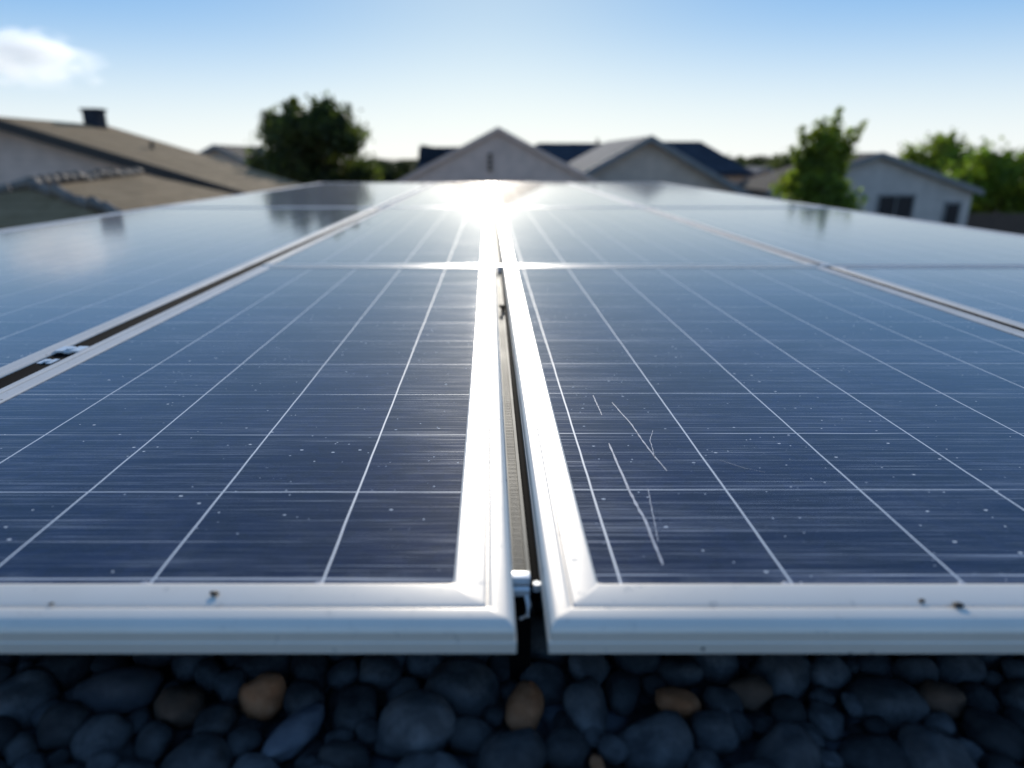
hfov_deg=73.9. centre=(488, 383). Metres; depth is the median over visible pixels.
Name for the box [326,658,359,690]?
pebble
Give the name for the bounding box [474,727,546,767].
pebble
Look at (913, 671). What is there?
pebble
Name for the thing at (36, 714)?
pebble
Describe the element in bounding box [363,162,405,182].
bush
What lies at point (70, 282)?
solar panel
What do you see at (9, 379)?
mounting rail
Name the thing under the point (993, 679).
pebble
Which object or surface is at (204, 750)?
pebble
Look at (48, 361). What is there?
clamp
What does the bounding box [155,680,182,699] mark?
pebble
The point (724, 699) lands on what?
pebble
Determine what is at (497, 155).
gabled house
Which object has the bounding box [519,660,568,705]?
pebble
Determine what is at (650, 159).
gabled house
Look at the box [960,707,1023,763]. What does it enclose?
pebble
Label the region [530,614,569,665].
pebble
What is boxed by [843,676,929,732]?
pebble
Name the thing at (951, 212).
window
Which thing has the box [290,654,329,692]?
pebble
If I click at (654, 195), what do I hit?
solar panel
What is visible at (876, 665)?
pebble
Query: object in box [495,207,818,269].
solar panel
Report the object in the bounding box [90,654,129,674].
pebble
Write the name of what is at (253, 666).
pebble
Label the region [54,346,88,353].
clamp
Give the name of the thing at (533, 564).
rubber seal
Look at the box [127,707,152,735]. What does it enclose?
pebble
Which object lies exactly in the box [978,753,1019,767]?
pebble
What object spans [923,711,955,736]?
pebble
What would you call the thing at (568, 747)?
pebble
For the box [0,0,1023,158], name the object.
sky
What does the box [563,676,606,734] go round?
pebble
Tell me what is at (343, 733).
pebble
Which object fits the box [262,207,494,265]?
solar panel
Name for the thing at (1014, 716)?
pebble
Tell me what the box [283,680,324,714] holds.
pebble
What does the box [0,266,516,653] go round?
solar panel
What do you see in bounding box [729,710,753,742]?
pebble
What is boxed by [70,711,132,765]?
pebble
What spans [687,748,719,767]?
pebble
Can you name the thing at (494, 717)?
pebble
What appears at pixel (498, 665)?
pebble
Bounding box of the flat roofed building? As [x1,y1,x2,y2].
[4,186,1002,767]
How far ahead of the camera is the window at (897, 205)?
27.10 m
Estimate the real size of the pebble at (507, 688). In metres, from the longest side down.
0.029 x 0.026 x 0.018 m
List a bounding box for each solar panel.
[0,207,377,378]
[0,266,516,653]
[158,183,432,208]
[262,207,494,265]
[386,183,491,207]
[492,183,638,207]
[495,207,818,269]
[503,266,1023,653]
[568,183,825,206]
[645,207,1023,265]
[830,266,1023,328]
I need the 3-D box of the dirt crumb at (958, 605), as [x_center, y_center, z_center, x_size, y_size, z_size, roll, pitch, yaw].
[0.403,0.190,0.585,0.010,0.004,0.008,0,18,1]
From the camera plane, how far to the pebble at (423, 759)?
0.58 m
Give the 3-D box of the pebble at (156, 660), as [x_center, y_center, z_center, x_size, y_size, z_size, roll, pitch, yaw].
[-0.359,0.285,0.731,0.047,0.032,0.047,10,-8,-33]
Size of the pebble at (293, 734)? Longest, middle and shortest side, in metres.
0.070 x 0.035 x 0.027 m
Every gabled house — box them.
[394,127,601,185]
[567,135,753,195]
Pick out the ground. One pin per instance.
(393, 160)
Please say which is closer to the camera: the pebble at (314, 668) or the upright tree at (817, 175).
the pebble at (314, 668)
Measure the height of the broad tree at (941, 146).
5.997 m
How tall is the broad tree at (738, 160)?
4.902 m
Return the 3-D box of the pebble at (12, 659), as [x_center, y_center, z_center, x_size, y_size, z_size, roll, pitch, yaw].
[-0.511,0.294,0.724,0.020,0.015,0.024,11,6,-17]
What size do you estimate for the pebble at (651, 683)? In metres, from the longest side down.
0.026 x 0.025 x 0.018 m
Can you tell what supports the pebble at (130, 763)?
on the flat roofed building
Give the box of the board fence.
[966,211,1023,234]
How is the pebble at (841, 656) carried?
on the flat roofed building
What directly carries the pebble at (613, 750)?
on the stone ballast
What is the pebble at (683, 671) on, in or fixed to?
on the flat roofed building
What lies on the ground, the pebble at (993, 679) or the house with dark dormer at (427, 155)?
the house with dark dormer at (427, 155)
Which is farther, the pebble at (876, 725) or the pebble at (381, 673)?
the pebble at (381, 673)
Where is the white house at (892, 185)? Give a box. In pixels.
[736,152,984,226]
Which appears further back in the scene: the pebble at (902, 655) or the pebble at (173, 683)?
the pebble at (902, 655)
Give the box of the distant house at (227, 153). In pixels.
[198,144,261,169]
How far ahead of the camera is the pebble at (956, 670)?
0.69 m
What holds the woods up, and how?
on the ground
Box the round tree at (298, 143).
[235,90,382,184]
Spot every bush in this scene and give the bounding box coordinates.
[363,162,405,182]
[393,168,410,182]
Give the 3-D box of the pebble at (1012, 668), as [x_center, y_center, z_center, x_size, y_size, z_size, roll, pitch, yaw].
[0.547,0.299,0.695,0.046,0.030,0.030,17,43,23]
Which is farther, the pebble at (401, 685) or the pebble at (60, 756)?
the pebble at (401, 685)
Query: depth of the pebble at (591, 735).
0.61 m
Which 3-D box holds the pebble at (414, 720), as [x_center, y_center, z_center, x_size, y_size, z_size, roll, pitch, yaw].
[-0.067,0.318,0.629,0.078,0.055,0.067,-6,32,26]
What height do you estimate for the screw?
0.036 m
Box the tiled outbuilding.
[0,167,234,229]
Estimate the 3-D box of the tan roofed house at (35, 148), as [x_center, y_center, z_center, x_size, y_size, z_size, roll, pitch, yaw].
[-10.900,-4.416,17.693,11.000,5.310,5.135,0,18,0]
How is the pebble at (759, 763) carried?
on the stone ballast
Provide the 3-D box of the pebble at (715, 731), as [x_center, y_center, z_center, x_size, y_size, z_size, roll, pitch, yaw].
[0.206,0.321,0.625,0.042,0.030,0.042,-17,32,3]
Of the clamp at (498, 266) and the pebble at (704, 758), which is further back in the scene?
the clamp at (498, 266)
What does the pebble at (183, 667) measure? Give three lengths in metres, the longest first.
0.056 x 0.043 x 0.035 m
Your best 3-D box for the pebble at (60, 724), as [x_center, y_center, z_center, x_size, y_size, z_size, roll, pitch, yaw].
[-0.393,0.316,0.629,0.045,0.034,0.048,-1,22,-10]
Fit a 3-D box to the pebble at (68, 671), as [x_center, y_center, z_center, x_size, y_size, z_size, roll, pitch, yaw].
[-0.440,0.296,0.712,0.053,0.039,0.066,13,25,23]
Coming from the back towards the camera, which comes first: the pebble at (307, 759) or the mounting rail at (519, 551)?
the mounting rail at (519, 551)
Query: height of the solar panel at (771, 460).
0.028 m
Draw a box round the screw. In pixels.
[499,305,505,312]
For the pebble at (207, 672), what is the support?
on the flat roofed building
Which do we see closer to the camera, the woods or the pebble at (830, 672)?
the pebble at (830, 672)
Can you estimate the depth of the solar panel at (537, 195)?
6.84 m
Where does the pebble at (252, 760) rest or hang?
on the flat roofed building
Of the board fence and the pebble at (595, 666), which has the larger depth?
the board fence
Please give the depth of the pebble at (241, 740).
0.61 m
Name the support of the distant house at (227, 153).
on the ground
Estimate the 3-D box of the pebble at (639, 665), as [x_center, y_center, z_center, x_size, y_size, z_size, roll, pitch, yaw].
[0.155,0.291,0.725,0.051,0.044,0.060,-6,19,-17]
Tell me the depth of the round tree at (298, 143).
27.08 m
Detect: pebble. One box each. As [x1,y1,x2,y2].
[0,654,18,665]
[0,667,61,731]
[0,715,21,758]
[2,731,38,767]
[13,752,47,767]
[18,654,45,663]
[29,699,65,730]
[35,654,96,691]
[36,700,91,750]
[45,747,71,767]
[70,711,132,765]
[73,665,162,715]
[86,750,123,767]
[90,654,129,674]
[116,759,156,767]
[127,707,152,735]
[131,654,174,667]
[135,720,173,762]
[154,685,205,728]
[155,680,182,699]
[161,732,233,767]
[170,654,215,684]
[192,702,237,736]
[194,659,222,692]
[213,667,246,704]
[222,654,245,668]
[226,726,263,759]
[232,753,279,767]
[234,654,292,681]
[238,671,286,720]
[261,701,324,762]
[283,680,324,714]
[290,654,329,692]
[294,752,321,767]
[318,739,370,767]
[324,727,354,743]
[325,654,364,666]
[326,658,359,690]
[332,682,378,738]
[355,718,377,745]
[359,654,401,692]
[370,689,456,759]
[384,654,407,672]
[385,676,422,701]
[394,750,465,767]
[404,654,446,681]
[423,657,500,719]
[445,654,490,663]
[447,715,494,755]
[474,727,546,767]
[483,705,504,729]
[486,654,509,684]
[500,680,517,702]
[505,680,544,730]
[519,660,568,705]
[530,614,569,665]
[544,726,590,767]
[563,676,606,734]
[568,654,609,683]
[582,727,603,748]
[589,754,604,767]
[596,733,630,765]
[603,669,640,716]
[610,654,662,679]
[616,710,693,767]
[641,673,666,697]
[655,686,701,718]
[656,654,703,688]
[661,654,681,658]
[685,654,739,684]
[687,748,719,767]
[688,709,739,756]
[700,685,743,713]
[726,673,772,711]
[727,758,776,767]
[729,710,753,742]
[747,654,810,701]
[748,712,775,735]
[753,721,822,767]
[769,695,806,723]
[796,722,824,749]
[806,699,843,741]
[808,687,835,704]
[809,654,851,690]
[814,654,859,658]
[821,750,843,767]
[836,734,910,767]
[840,692,862,718]
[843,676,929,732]
[855,654,893,676]
[862,715,890,736]
[891,654,939,687]
[896,721,977,767]
[897,654,921,657]
[915,679,966,719]
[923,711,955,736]
[925,654,986,686]
[957,681,999,713]
[957,737,984,766]
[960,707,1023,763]
[973,654,1014,672]
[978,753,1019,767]
[982,668,1004,688]
[997,678,1023,713]
[999,708,1023,732]
[1000,658,1023,680]
[1014,654,1023,659]
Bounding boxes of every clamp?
[37,359,59,363]
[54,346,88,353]
[493,264,504,272]
[510,571,540,682]
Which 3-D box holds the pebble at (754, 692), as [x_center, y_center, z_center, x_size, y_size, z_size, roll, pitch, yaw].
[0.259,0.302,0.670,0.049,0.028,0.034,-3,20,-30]
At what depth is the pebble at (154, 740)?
0.60 m
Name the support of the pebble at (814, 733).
on the stone ballast
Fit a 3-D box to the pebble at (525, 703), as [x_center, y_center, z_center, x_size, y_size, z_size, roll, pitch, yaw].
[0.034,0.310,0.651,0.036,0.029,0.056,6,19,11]
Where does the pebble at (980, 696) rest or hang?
on the stone ballast
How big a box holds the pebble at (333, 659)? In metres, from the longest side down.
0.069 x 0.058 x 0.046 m
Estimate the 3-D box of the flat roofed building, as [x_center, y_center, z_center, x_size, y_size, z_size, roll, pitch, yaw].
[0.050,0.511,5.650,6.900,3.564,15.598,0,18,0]
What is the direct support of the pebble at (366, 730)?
on the flat roofed building
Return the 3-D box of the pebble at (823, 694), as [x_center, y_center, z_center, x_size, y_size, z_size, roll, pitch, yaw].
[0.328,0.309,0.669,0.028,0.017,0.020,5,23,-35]
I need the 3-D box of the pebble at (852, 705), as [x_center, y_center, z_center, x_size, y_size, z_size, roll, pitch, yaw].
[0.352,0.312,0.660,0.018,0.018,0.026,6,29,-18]
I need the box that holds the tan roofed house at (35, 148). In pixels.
[0,108,303,194]
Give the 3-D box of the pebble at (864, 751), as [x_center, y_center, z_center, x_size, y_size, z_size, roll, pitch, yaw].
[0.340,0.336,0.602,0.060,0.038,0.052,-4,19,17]
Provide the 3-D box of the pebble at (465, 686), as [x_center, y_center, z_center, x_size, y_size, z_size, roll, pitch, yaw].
[-0.024,0.305,0.679,0.082,0.054,0.070,17,1,0]
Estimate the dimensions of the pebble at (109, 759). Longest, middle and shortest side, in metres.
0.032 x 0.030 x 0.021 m
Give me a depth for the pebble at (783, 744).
0.59 m
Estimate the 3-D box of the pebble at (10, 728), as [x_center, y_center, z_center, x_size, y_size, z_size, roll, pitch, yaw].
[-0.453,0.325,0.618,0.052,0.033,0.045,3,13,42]
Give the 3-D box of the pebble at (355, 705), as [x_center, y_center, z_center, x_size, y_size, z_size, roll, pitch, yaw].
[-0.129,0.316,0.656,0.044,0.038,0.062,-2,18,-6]
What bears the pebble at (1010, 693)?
on the stone ballast
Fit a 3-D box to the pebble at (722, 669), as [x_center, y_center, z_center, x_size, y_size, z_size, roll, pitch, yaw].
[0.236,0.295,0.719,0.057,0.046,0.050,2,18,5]
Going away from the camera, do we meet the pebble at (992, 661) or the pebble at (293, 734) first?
the pebble at (293, 734)
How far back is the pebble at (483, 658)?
0.71 m
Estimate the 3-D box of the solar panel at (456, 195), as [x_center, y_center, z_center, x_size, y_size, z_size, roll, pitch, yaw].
[-0.400,-2.244,7.948,0.846,0.028,5.500,0,18,0]
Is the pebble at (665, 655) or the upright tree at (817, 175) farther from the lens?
the upright tree at (817, 175)
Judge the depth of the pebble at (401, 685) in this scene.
0.67 m
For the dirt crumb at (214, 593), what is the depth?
0.60 m
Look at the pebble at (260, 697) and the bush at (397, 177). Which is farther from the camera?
the bush at (397, 177)
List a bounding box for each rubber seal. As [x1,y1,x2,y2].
[494,211,540,600]
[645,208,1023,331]
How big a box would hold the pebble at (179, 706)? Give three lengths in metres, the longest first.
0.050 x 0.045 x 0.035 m
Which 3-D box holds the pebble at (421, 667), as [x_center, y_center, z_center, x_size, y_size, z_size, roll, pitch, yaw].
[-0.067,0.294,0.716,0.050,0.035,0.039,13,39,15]
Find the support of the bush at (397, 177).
on the ground
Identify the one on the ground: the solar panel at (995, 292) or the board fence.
the board fence
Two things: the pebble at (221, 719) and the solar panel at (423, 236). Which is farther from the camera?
the solar panel at (423, 236)
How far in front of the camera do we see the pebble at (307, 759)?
0.59 m
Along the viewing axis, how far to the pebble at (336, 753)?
0.59 m
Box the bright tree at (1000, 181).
[933,136,1023,213]
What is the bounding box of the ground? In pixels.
[381,159,1012,210]
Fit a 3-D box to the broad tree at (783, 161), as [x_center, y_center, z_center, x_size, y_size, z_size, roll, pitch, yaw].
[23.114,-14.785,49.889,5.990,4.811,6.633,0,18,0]
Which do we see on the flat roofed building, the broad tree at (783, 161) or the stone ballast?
the stone ballast
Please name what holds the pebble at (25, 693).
on the flat roofed building
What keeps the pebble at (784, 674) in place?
on the flat roofed building
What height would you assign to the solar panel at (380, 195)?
0.028 m
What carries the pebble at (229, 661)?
on the stone ballast
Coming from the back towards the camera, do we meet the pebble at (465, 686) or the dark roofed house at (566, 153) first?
the dark roofed house at (566, 153)
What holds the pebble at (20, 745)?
on the flat roofed building
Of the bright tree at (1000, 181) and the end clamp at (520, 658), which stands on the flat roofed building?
the end clamp at (520, 658)
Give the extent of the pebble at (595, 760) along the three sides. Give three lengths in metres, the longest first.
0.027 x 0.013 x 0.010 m
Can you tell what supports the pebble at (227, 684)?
on the flat roofed building
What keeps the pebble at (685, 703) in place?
on the flat roofed building
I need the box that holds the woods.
[354,154,928,174]
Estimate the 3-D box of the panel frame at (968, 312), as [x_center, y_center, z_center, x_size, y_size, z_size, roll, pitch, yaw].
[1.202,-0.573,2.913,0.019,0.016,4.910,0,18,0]
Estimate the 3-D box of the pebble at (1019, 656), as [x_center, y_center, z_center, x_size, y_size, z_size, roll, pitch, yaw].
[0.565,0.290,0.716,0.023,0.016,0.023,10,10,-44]
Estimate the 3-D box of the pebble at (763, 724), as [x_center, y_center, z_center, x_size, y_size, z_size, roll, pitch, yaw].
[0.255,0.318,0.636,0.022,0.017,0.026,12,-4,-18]
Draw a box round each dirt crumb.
[210,590,218,595]
[952,602,964,607]
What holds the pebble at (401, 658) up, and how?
on the stone ballast
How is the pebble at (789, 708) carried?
on the stone ballast
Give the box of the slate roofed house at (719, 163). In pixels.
[663,141,753,183]
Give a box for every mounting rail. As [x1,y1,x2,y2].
[0,209,378,388]
[492,211,529,570]
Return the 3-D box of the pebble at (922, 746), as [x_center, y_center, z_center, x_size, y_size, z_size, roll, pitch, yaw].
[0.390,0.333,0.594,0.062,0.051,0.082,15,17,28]
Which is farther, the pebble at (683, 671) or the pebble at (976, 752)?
the pebble at (683, 671)
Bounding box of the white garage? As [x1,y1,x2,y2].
[742,166,775,181]
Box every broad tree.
[725,153,772,168]
[761,148,794,169]
[894,126,977,179]
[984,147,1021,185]
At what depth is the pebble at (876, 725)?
0.63 m
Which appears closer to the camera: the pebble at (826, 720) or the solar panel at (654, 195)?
the pebble at (826, 720)
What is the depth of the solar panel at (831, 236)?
3.36 m
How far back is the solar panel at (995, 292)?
2.09 m
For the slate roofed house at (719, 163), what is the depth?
34.31 m
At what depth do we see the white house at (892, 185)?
26.98 m
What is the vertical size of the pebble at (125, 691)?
0.042 m
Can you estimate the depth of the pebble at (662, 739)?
0.60 m
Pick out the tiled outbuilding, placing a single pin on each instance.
(41, 199)
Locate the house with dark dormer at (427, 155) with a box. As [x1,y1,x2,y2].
[417,144,546,169]
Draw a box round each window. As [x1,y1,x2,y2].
[875,194,916,218]
[940,201,962,225]
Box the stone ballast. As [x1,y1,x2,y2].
[1,595,1023,767]
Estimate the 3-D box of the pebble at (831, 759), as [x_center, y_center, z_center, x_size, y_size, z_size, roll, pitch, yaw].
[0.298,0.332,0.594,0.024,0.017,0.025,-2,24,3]
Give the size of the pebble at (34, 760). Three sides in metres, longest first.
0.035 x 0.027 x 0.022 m
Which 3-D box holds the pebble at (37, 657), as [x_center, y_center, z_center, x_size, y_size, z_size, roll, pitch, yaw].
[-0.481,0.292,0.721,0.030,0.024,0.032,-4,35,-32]
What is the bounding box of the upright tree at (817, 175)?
[769,104,868,211]
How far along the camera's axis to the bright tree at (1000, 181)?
32.60 m
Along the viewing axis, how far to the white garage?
34.28 m
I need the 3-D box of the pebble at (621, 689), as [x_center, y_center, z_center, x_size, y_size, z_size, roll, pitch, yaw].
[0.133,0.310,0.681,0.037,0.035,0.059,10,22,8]
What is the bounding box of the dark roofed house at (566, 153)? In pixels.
[535,138,603,163]

